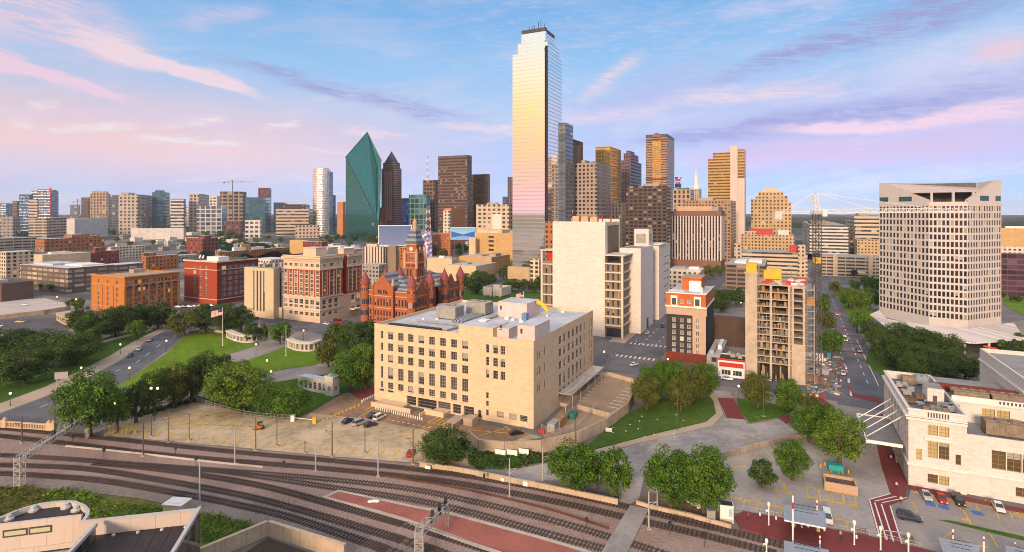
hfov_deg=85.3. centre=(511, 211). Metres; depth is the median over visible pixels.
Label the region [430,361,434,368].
window
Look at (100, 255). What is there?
brick building
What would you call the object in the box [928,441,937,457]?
window
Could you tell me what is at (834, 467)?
utility cabinet
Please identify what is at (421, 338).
window
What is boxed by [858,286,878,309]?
round tree
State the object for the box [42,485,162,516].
weeds
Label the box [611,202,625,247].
old building
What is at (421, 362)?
window
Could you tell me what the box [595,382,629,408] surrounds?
parking marking
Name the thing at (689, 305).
hotel building
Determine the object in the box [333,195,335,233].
apartment tower
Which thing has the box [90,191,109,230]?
skyline tower
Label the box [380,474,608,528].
conduit trough
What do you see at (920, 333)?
oak tree
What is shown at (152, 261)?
brick building
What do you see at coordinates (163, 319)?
oak tree
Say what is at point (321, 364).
pavement
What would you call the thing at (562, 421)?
skip
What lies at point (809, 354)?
container
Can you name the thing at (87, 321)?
oak tree
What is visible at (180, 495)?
railway track
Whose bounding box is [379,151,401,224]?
skyscraper
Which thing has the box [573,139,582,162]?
office tower
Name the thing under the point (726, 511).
kiosk
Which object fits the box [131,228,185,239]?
skyline block
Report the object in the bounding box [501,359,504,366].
window
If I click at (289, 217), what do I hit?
skyline block
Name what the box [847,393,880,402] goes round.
brick crossing
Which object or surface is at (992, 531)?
grass strip
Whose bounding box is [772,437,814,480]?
round tree
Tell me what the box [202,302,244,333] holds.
oak tree
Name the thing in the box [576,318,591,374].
window
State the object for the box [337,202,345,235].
apartment tower
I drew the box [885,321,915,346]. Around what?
oak tree
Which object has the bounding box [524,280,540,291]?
oak tree
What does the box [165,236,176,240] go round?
building
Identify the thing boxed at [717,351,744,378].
shop
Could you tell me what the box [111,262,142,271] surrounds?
brown building
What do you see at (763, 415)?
lot pole
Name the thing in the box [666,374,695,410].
round tree
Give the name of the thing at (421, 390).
window
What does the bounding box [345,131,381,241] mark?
skyscraper
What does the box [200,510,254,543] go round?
weeds
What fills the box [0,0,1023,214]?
sky
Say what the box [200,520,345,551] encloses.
underpass wall
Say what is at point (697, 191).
spire building
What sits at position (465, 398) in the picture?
window
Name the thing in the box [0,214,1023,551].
ground
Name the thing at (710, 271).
round tree
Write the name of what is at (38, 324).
parking lot
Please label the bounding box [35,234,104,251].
brick building
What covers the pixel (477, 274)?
oak tree
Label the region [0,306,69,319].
lot wall
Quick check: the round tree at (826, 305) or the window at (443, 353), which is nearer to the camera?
the window at (443, 353)
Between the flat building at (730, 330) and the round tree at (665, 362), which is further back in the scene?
the flat building at (730, 330)
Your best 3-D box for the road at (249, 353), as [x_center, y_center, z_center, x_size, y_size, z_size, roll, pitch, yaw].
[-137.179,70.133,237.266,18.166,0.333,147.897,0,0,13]
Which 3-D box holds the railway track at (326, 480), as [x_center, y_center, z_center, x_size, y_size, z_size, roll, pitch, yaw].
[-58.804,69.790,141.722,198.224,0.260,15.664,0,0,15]
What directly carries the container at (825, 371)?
on the ground at (612, 348)
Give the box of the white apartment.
[443,211,450,232]
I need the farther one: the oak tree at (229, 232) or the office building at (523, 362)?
the oak tree at (229, 232)
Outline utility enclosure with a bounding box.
[822,473,857,495]
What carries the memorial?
on the ground at (612, 348)
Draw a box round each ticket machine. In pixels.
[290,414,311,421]
[312,417,316,423]
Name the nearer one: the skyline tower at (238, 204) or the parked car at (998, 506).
the parked car at (998, 506)
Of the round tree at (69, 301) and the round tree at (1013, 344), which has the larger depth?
the round tree at (69, 301)
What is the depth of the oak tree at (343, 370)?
213.74 m
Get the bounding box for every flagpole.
[211,307,222,345]
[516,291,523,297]
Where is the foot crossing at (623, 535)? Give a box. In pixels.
[601,505,647,551]
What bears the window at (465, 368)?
in the office building at (523, 362)
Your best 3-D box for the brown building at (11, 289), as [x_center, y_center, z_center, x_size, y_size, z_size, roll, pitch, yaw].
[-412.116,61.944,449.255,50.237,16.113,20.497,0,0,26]
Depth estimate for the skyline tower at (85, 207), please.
2147.27 m
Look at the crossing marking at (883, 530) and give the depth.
126.84 m
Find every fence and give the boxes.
[196,397,288,419]
[541,403,595,434]
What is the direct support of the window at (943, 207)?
in the office tower at (940, 271)
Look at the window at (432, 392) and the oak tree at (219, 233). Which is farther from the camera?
the oak tree at (219, 233)
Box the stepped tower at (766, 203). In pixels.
[751,188,790,233]
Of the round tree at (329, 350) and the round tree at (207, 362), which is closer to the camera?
the round tree at (207, 362)
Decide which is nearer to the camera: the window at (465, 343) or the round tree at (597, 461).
the round tree at (597, 461)
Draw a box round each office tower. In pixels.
[402,198,408,224]
[409,194,429,232]
[423,180,437,232]
[438,155,471,241]
[472,174,489,232]
[502,197,507,203]
[508,177,512,203]
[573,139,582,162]
[573,160,610,218]
[595,146,620,202]
[621,151,640,202]
[626,183,670,267]
[708,146,745,242]
[870,180,1023,352]
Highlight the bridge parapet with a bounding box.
[0,417,56,430]
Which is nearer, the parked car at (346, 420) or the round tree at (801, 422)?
the round tree at (801, 422)
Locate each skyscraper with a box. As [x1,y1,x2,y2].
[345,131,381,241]
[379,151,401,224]
[513,22,572,266]
[646,133,673,210]
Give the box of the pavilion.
[297,373,340,396]
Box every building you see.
[0,250,33,277]
[0,277,33,301]
[0,500,200,551]
[20,261,113,292]
[34,251,90,262]
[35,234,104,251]
[90,268,179,312]
[91,247,118,263]
[107,243,144,259]
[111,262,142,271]
[119,235,128,238]
[130,237,142,241]
[142,252,177,269]
[158,246,169,250]
[164,240,174,245]
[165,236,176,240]
[176,245,185,248]
[178,254,201,262]
[183,255,258,303]
[186,232,199,234]
[186,235,217,252]
[215,244,289,257]
[226,238,237,242]
[244,262,283,318]
[248,237,258,240]
[258,257,283,272]
[274,243,284,246]
[281,246,362,322]
[290,240,312,253]
[303,241,326,246]
[334,245,362,262]
[362,263,387,281]
[363,244,387,262]
[371,297,603,429]
[399,247,405,266]
[421,231,432,256]
[427,256,458,272]
[433,233,452,254]
[444,208,464,249]
[447,261,496,280]
[459,253,509,270]
[475,229,512,264]
[476,203,512,231]
[530,259,540,284]
[540,216,669,338]
[545,221,552,259]
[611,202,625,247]
[665,274,714,363]
[670,266,703,287]
[671,206,724,267]
[691,169,700,200]
[707,339,726,373]
[714,315,744,347]
[741,228,793,250]
[802,220,847,256]
[854,239,878,254]
[1001,246,1023,252]
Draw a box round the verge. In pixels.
[0,487,249,546]
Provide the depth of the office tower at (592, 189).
628.72 m
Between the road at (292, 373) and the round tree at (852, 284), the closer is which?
the road at (292, 373)
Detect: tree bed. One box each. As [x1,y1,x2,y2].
[834,292,873,323]
[865,346,961,376]
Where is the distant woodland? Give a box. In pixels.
[0,214,1023,258]
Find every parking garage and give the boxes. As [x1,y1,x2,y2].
[0,237,36,249]
[726,258,766,290]
[734,243,806,276]
[820,253,878,277]
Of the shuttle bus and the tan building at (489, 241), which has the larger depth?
the tan building at (489, 241)
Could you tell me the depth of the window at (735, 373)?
233.25 m
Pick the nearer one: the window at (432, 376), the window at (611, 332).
the window at (432, 376)
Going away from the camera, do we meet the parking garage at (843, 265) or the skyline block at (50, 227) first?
the parking garage at (843, 265)
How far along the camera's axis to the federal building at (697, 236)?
695.10 m
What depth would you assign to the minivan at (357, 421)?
181.37 m
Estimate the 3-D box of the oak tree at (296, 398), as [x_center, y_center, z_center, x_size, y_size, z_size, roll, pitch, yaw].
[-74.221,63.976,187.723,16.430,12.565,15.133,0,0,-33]
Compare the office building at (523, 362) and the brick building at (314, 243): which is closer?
the office building at (523, 362)
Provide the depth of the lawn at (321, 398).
205.18 m
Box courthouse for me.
[360,218,464,321]
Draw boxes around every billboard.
[378,225,411,245]
[451,227,474,256]
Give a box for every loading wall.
[577,404,615,416]
[595,372,633,382]
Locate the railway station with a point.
(964, 437)
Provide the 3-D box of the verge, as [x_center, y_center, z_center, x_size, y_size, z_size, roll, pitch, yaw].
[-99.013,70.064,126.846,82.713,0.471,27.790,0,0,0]
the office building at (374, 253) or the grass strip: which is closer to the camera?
the grass strip
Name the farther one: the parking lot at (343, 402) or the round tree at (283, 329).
the round tree at (283, 329)
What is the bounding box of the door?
[729,509,732,516]
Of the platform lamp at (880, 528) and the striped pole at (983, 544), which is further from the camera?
the platform lamp at (880, 528)
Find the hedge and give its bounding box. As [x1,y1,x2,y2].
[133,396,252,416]
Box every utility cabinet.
[706,507,715,518]
[827,461,843,473]
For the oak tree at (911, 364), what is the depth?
226.65 m
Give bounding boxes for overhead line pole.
[15,416,24,442]
[136,422,145,456]
[162,411,170,442]
[196,460,202,506]
[234,430,236,462]
[249,417,257,450]
[313,436,317,471]
[325,422,333,456]
[376,441,379,477]
[408,429,414,464]
[507,458,515,497]
[541,447,548,482]
[646,492,656,529]
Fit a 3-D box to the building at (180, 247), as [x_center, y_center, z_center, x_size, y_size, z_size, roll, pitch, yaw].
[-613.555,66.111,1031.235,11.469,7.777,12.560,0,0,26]
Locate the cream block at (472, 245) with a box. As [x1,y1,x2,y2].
[469,237,476,254]
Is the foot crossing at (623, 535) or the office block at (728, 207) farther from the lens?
the office block at (728, 207)
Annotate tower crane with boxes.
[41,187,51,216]
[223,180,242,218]
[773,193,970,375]
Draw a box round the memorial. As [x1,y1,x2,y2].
[483,284,510,296]
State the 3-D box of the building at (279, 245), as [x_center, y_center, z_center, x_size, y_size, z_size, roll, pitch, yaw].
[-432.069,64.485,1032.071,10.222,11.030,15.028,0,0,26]
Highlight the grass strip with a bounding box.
[940,520,1023,540]
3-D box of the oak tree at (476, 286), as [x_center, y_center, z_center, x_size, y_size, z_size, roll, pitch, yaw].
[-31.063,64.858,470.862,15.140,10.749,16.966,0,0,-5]
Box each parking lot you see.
[0,298,85,314]
[0,317,71,340]
[103,402,541,465]
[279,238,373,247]
[312,394,531,440]
[644,427,889,537]
[891,490,1023,551]
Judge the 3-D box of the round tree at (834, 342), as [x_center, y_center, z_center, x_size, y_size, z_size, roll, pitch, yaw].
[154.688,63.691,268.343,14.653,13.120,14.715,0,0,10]
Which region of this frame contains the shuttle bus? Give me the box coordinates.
[333,318,342,322]
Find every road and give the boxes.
[0,327,209,421]
[57,337,302,428]
[92,366,334,432]
[505,390,847,504]
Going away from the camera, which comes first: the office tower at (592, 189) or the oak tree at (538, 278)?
the oak tree at (538, 278)
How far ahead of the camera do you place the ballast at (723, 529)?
146.98 m
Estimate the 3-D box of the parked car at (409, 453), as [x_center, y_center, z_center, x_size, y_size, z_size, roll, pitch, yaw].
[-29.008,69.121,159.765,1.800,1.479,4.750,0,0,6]
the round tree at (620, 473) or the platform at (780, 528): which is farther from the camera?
the round tree at (620, 473)
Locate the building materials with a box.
[805,355,842,394]
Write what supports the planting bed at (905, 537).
on the parking lot at (929, 530)
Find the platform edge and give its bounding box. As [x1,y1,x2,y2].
[323,490,591,551]
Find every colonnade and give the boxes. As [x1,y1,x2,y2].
[56,312,68,324]
[226,330,267,342]
[286,338,322,351]
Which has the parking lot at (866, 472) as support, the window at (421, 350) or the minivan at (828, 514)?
the minivan at (828, 514)
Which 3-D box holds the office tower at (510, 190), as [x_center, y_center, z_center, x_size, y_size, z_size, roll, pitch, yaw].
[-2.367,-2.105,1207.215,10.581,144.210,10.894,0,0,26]
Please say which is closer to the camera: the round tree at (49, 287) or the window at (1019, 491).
the window at (1019, 491)
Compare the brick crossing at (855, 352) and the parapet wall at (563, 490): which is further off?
the brick crossing at (855, 352)
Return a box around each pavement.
[0,328,166,412]
[315,360,334,365]
[608,332,636,342]
[858,325,870,348]
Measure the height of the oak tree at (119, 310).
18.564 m
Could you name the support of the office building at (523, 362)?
on the ground at (612, 348)
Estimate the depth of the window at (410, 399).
200.00 m
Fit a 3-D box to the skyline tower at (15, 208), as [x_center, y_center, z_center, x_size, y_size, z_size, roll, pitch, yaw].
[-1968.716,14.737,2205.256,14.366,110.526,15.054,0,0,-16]
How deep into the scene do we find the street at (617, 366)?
250.63 m
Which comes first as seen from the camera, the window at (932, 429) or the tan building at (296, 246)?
the window at (932, 429)
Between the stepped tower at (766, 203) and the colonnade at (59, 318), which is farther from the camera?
the stepped tower at (766, 203)
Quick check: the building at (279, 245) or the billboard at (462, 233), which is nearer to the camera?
the billboard at (462, 233)
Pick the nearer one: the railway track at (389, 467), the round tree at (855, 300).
the railway track at (389, 467)
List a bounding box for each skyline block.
[0,216,19,236]
[29,217,66,237]
[67,218,107,236]
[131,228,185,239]
[225,221,243,235]
[245,220,261,237]
[276,204,312,235]
[295,225,319,237]
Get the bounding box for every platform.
[328,492,581,551]
[735,511,935,551]
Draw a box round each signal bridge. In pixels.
[13,414,88,487]
[414,497,449,551]
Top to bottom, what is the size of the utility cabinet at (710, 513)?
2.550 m
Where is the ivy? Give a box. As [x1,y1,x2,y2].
[468,447,554,469]
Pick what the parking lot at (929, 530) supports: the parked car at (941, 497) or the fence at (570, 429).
the parked car at (941, 497)
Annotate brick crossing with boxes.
[718,398,744,419]
[778,412,807,423]
[812,397,832,405]
[843,350,867,353]
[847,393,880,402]
[868,494,908,542]
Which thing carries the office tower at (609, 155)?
on the ground at (612, 348)
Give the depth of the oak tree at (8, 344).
262.45 m
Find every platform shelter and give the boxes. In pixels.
[784,504,825,531]
[784,540,828,551]
[938,537,979,551]
[1005,545,1023,551]
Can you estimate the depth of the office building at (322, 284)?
358.10 m
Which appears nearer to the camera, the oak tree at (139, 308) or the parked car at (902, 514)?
the parked car at (902, 514)
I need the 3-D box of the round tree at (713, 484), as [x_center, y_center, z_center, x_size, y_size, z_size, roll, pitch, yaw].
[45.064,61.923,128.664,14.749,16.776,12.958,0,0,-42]
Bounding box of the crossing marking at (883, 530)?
[868,493,906,543]
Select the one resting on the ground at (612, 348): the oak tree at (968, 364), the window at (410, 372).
the oak tree at (968, 364)
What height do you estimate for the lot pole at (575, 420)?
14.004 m
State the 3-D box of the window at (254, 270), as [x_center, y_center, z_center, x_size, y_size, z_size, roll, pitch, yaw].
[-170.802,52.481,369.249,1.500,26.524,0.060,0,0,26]
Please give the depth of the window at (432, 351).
196.08 m
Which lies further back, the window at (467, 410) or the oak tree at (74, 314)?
the oak tree at (74, 314)
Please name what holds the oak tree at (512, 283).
on the ground at (612, 348)
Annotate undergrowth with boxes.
[595,398,707,442]
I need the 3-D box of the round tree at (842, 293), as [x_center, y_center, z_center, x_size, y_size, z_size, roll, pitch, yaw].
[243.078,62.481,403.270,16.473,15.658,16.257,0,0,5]
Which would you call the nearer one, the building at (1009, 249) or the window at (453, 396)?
the window at (453, 396)
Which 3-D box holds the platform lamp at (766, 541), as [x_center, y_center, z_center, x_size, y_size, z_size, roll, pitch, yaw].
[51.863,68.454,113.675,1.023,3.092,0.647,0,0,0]
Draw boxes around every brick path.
[350,386,373,398]
[876,414,907,496]
[909,485,1023,512]
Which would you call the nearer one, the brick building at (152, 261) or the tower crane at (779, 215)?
the tower crane at (779, 215)
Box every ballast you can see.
[0,430,783,551]
[0,471,403,551]
[4,463,449,551]
[5,429,783,548]
[97,465,483,551]
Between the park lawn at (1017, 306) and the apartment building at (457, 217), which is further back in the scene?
the apartment building at (457, 217)
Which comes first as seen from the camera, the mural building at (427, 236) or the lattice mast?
the mural building at (427, 236)
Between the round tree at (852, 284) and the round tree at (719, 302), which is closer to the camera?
the round tree at (719, 302)
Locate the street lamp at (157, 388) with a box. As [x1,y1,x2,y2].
[151,387,158,420]
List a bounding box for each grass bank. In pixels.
[468,447,552,468]
[588,394,714,449]
[737,398,793,422]
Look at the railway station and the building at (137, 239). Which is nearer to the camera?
the railway station
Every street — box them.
[34,290,313,325]
[174,311,836,400]
[195,270,426,308]
[274,255,862,285]
[464,278,506,289]
[614,265,725,359]
[808,268,883,410]
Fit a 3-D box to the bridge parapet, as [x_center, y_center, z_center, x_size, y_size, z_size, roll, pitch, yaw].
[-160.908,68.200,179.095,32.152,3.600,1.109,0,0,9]
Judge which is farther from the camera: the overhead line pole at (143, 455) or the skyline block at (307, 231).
the skyline block at (307, 231)
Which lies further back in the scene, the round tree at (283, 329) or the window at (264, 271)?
the window at (264, 271)
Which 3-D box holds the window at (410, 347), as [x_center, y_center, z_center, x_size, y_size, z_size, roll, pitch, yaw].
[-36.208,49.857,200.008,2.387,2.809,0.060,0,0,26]
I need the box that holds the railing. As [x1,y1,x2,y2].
[736,505,921,547]
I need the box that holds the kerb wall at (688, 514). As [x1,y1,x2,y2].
[636,500,731,528]
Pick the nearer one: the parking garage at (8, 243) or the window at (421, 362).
the window at (421, 362)
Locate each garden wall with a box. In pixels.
[102,328,152,342]
[189,329,221,332]
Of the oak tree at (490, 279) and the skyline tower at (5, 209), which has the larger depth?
the skyline tower at (5, 209)
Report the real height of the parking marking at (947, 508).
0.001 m
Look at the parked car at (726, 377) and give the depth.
230.36 m
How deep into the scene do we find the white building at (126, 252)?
803.34 m
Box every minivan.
[352,417,367,425]
[373,412,385,420]
[822,506,832,524]
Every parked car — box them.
[341,417,354,423]
[363,421,377,427]
[366,412,376,417]
[406,448,415,456]
[509,428,523,434]
[721,375,732,380]
[896,508,922,522]
[919,489,932,500]
[934,492,948,503]
[951,491,966,506]
[991,500,1005,512]
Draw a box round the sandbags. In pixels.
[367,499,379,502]
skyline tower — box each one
[0,203,11,215]
[12,201,18,215]
[19,194,32,231]
[29,199,38,217]
[31,189,58,217]
[70,205,79,218]
[81,197,89,217]
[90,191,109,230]
[110,195,117,229]
[118,192,151,233]
[152,190,169,227]
[170,199,185,227]
[186,207,188,226]
[189,194,208,231]
[197,206,226,233]
[209,196,219,205]
[220,191,245,230]
[245,197,270,232]
[258,188,270,197]
[274,202,286,231]
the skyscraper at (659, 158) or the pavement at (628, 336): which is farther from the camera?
the skyscraper at (659, 158)
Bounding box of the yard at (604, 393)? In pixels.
[542,377,634,438]
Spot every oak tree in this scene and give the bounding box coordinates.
[0,328,42,352]
[0,344,11,356]
[0,347,59,384]
[11,328,77,357]
[38,333,108,365]
[47,364,133,435]
[62,308,97,333]
[72,308,121,336]
[75,327,101,342]
[101,305,132,337]
[122,304,146,332]
[124,319,147,339]
[131,304,157,326]
[143,300,173,328]
[159,310,176,326]
[164,309,197,335]
[187,302,213,333]
[198,359,275,411]
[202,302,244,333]
[214,231,223,236]
[222,235,231,240]
[226,230,234,235]
[231,304,255,332]
[232,233,244,238]
[267,379,316,415]
[327,347,368,390]
[332,234,340,239]
[333,321,365,349]
[367,235,374,241]
[414,422,479,465]
[437,248,447,255]
[453,243,461,250]
[453,248,465,255]
[460,243,468,250]
[464,272,479,289]
[467,282,483,293]
[472,270,484,282]
[479,273,497,284]
[496,265,507,278]
[502,278,519,290]
[516,278,527,290]
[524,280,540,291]
[535,276,540,289]
[859,319,881,335]
[862,324,898,350]
[868,335,904,365]
[884,337,929,365]
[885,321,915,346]
[895,351,935,374]
[899,326,941,346]
[909,342,947,370]
[918,357,960,378]
[924,331,972,354]
[934,347,967,373]
[949,355,979,379]
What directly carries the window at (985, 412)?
in the railway station
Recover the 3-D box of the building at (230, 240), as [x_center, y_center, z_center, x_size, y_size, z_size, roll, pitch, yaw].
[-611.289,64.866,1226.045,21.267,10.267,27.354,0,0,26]
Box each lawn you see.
[0,328,156,402]
[117,331,259,387]
[234,372,372,417]
[240,347,329,378]
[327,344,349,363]
[464,290,540,305]
[1002,296,1023,315]
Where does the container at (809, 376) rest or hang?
on the ground at (612, 348)
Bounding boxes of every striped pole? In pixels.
[792,495,793,541]
[983,536,984,551]
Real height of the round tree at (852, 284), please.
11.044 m
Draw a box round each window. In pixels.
[4,530,25,535]
[30,527,49,532]
[254,270,254,309]
[257,271,257,310]
[264,271,264,310]
[280,272,280,306]
[285,260,359,312]
[389,367,392,378]
[399,333,402,340]
[399,356,402,363]
[399,369,402,380]
[407,396,415,405]
[409,334,412,341]
[409,346,412,353]
[409,370,412,382]
[418,398,436,408]
[419,335,423,342]
[419,347,423,354]
[419,359,423,366]
[419,372,423,383]
[419,388,423,393]
[430,337,434,344]
[430,349,434,356]
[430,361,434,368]
[430,374,434,385]
[430,389,434,395]
[439,401,450,409]
[441,338,445,345]
[441,350,445,357]
[441,362,445,369]
[441,375,445,387]
[441,391,445,397]
[451,339,456,347]
[451,351,456,359]
[451,364,456,371]
[451,377,456,389]
[451,393,456,399]
[453,404,460,413]
[463,341,467,348]
[463,353,467,360]
[463,365,467,373]
[463,379,467,391]
[463,395,467,401]
[464,406,473,414]
[494,345,497,353]
[494,358,497,365]
[494,371,497,378]
[497,411,503,417]
[501,346,504,354]
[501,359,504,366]
[501,372,504,379]
[510,413,516,419]
[521,415,526,421]
[563,370,565,382]
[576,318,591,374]
[606,327,620,337]
[721,369,730,374]
[733,371,741,376]
[880,197,887,201]
[880,206,999,319]
[899,197,911,201]
[916,448,920,458]
[928,425,937,434]
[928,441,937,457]
[928,474,937,482]
[939,426,948,436]
[939,443,948,459]
[939,475,948,484]
[956,455,960,464]
[980,196,988,200]
[982,408,994,416]
[992,450,1004,469]
[997,410,1008,418]
[1007,452,1020,471]
[1016,487,1023,496]
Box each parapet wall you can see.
[419,461,617,504]
[720,430,814,457]
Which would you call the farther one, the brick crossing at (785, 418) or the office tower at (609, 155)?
the office tower at (609, 155)
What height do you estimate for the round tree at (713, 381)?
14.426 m
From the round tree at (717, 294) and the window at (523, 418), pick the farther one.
the round tree at (717, 294)
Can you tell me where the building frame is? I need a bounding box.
[744,262,814,384]
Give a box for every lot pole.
[149,414,153,436]
[187,414,191,440]
[574,398,576,444]
[675,390,678,430]
[761,385,765,416]
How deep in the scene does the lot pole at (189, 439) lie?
169.97 m
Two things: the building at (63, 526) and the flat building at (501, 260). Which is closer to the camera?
the building at (63, 526)
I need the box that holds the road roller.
[254,421,264,429]
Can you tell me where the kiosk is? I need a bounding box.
[719,500,733,523]
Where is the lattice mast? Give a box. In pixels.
[425,207,430,230]
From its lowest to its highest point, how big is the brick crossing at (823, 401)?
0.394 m
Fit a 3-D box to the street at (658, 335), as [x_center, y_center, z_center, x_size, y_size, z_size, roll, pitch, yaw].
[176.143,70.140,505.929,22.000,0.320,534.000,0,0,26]
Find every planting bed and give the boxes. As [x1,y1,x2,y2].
[855,528,868,535]
[902,535,915,543]
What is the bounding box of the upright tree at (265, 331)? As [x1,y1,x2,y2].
[259,323,268,340]
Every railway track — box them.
[0,427,783,547]
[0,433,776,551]
[0,453,668,551]
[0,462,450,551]
[0,470,402,551]
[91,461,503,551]
[104,460,604,551]
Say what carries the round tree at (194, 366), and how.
on the ground at (612, 348)
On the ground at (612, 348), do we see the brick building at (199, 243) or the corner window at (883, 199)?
the brick building at (199, 243)
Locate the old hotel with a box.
[673,188,693,210]
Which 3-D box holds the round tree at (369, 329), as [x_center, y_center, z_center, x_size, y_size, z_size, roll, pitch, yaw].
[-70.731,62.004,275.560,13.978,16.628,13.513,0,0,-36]
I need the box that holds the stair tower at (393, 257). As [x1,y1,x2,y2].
[388,245,398,271]
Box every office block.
[683,198,735,264]
[846,213,878,238]
[848,227,854,253]
[1001,226,1023,246]
[1001,253,1023,296]
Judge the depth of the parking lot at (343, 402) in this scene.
188.52 m
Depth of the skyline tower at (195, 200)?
1846.35 m
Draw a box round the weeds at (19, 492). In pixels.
[0,484,48,515]
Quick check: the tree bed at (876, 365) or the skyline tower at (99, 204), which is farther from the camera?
the skyline tower at (99, 204)
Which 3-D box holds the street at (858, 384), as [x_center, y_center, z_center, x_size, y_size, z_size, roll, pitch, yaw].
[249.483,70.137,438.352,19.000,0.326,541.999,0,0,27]
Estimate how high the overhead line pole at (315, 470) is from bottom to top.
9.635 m
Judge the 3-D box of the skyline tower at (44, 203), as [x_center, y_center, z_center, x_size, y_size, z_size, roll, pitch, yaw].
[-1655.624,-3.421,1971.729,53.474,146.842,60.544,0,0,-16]
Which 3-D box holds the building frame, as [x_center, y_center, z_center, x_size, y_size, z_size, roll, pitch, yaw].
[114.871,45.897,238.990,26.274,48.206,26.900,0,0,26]
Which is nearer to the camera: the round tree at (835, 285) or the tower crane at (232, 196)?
the round tree at (835, 285)
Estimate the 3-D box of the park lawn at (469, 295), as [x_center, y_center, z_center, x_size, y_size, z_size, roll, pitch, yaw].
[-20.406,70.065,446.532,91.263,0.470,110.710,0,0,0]
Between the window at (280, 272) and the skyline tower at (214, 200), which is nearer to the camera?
the window at (280, 272)
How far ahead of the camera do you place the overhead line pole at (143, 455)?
158.69 m
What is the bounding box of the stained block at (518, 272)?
[508,266,529,281]
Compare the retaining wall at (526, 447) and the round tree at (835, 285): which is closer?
the retaining wall at (526, 447)
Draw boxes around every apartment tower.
[313,168,332,234]
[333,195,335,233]
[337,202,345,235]
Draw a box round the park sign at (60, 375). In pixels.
[54,371,67,385]
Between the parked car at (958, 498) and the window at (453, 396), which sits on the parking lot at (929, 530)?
the parked car at (958, 498)
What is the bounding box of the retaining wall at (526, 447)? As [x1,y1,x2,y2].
[467,393,633,455]
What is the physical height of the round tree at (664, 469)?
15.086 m
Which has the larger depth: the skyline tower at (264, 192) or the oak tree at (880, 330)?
the skyline tower at (264, 192)
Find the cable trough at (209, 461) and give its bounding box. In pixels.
[65,445,263,467]
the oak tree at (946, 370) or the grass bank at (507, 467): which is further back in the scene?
the oak tree at (946, 370)
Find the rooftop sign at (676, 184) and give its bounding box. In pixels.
[675,177,681,188]
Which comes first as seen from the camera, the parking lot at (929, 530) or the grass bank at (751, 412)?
the parking lot at (929, 530)
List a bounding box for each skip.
[547,418,559,432]
[555,414,565,427]
[568,410,577,418]
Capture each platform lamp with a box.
[763,538,767,551]
[765,502,769,524]
[851,520,855,544]
[877,526,881,549]
[905,532,909,551]
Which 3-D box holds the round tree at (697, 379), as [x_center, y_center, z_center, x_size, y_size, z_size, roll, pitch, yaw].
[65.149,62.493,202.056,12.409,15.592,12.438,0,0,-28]
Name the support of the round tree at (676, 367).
on the grass bank at (648, 420)
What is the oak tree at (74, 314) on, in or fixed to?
on the ground at (612, 348)
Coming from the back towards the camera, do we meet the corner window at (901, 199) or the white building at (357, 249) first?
the white building at (357, 249)
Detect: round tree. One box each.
[47,283,53,291]
[64,298,74,306]
[69,300,82,309]
[101,392,133,429]
[119,378,154,422]
[136,367,172,415]
[156,361,193,408]
[175,355,206,402]
[189,349,228,392]
[209,353,235,378]
[242,323,262,339]
[253,379,288,415]
[267,321,293,344]
[315,338,341,366]
[322,322,343,344]
[343,337,372,360]
[347,341,373,388]
[355,319,374,346]
[544,437,602,490]
[586,450,609,488]
[599,444,633,498]
[629,372,662,408]
[638,362,673,395]
[640,442,695,508]
[649,358,675,373]
[658,358,690,397]
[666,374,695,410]
[675,442,737,513]
[676,362,709,402]
[693,360,720,397]
[702,265,714,278]
[712,265,722,275]
[714,289,724,300]
[714,298,730,311]
[720,289,735,303]
[731,287,744,301]
[734,293,744,306]
[739,370,773,407]
[747,458,779,487]
[772,378,806,410]
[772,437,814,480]
[789,403,825,443]
[796,393,822,415]
[808,402,844,420]
[810,406,870,462]
[816,293,831,314]
[816,311,838,331]
[816,329,846,355]
[828,280,841,294]
[834,286,853,307]
[844,289,869,310]
[848,279,860,289]
[849,307,866,332]
[851,268,857,277]
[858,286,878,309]
[860,275,870,288]
[864,276,878,293]
[997,339,1008,349]
[1004,339,1023,351]
[1014,295,1023,301]
[1014,332,1023,341]
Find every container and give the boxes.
[805,352,822,360]
[806,373,817,380]
[813,367,828,375]
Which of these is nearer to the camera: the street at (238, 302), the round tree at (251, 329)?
the round tree at (251, 329)
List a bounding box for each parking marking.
[107,403,424,458]
[328,406,509,437]
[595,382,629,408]
[723,449,856,530]
[727,459,988,547]
[912,501,998,547]
[914,491,1023,521]
[924,501,983,515]
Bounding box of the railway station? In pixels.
[856,348,1023,503]
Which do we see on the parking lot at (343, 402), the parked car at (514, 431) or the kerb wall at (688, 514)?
the parked car at (514, 431)
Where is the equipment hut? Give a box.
[161,496,191,510]
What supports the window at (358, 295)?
in the office building at (322, 284)
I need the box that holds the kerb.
[595,391,722,453]
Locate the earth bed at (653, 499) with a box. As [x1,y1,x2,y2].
[630,492,730,523]
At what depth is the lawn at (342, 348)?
279.75 m
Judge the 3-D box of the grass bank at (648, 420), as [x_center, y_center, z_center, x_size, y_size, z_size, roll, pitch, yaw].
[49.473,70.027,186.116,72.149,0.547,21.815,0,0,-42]
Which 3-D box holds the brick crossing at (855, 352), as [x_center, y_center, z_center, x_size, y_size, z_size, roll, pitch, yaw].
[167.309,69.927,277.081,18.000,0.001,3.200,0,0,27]

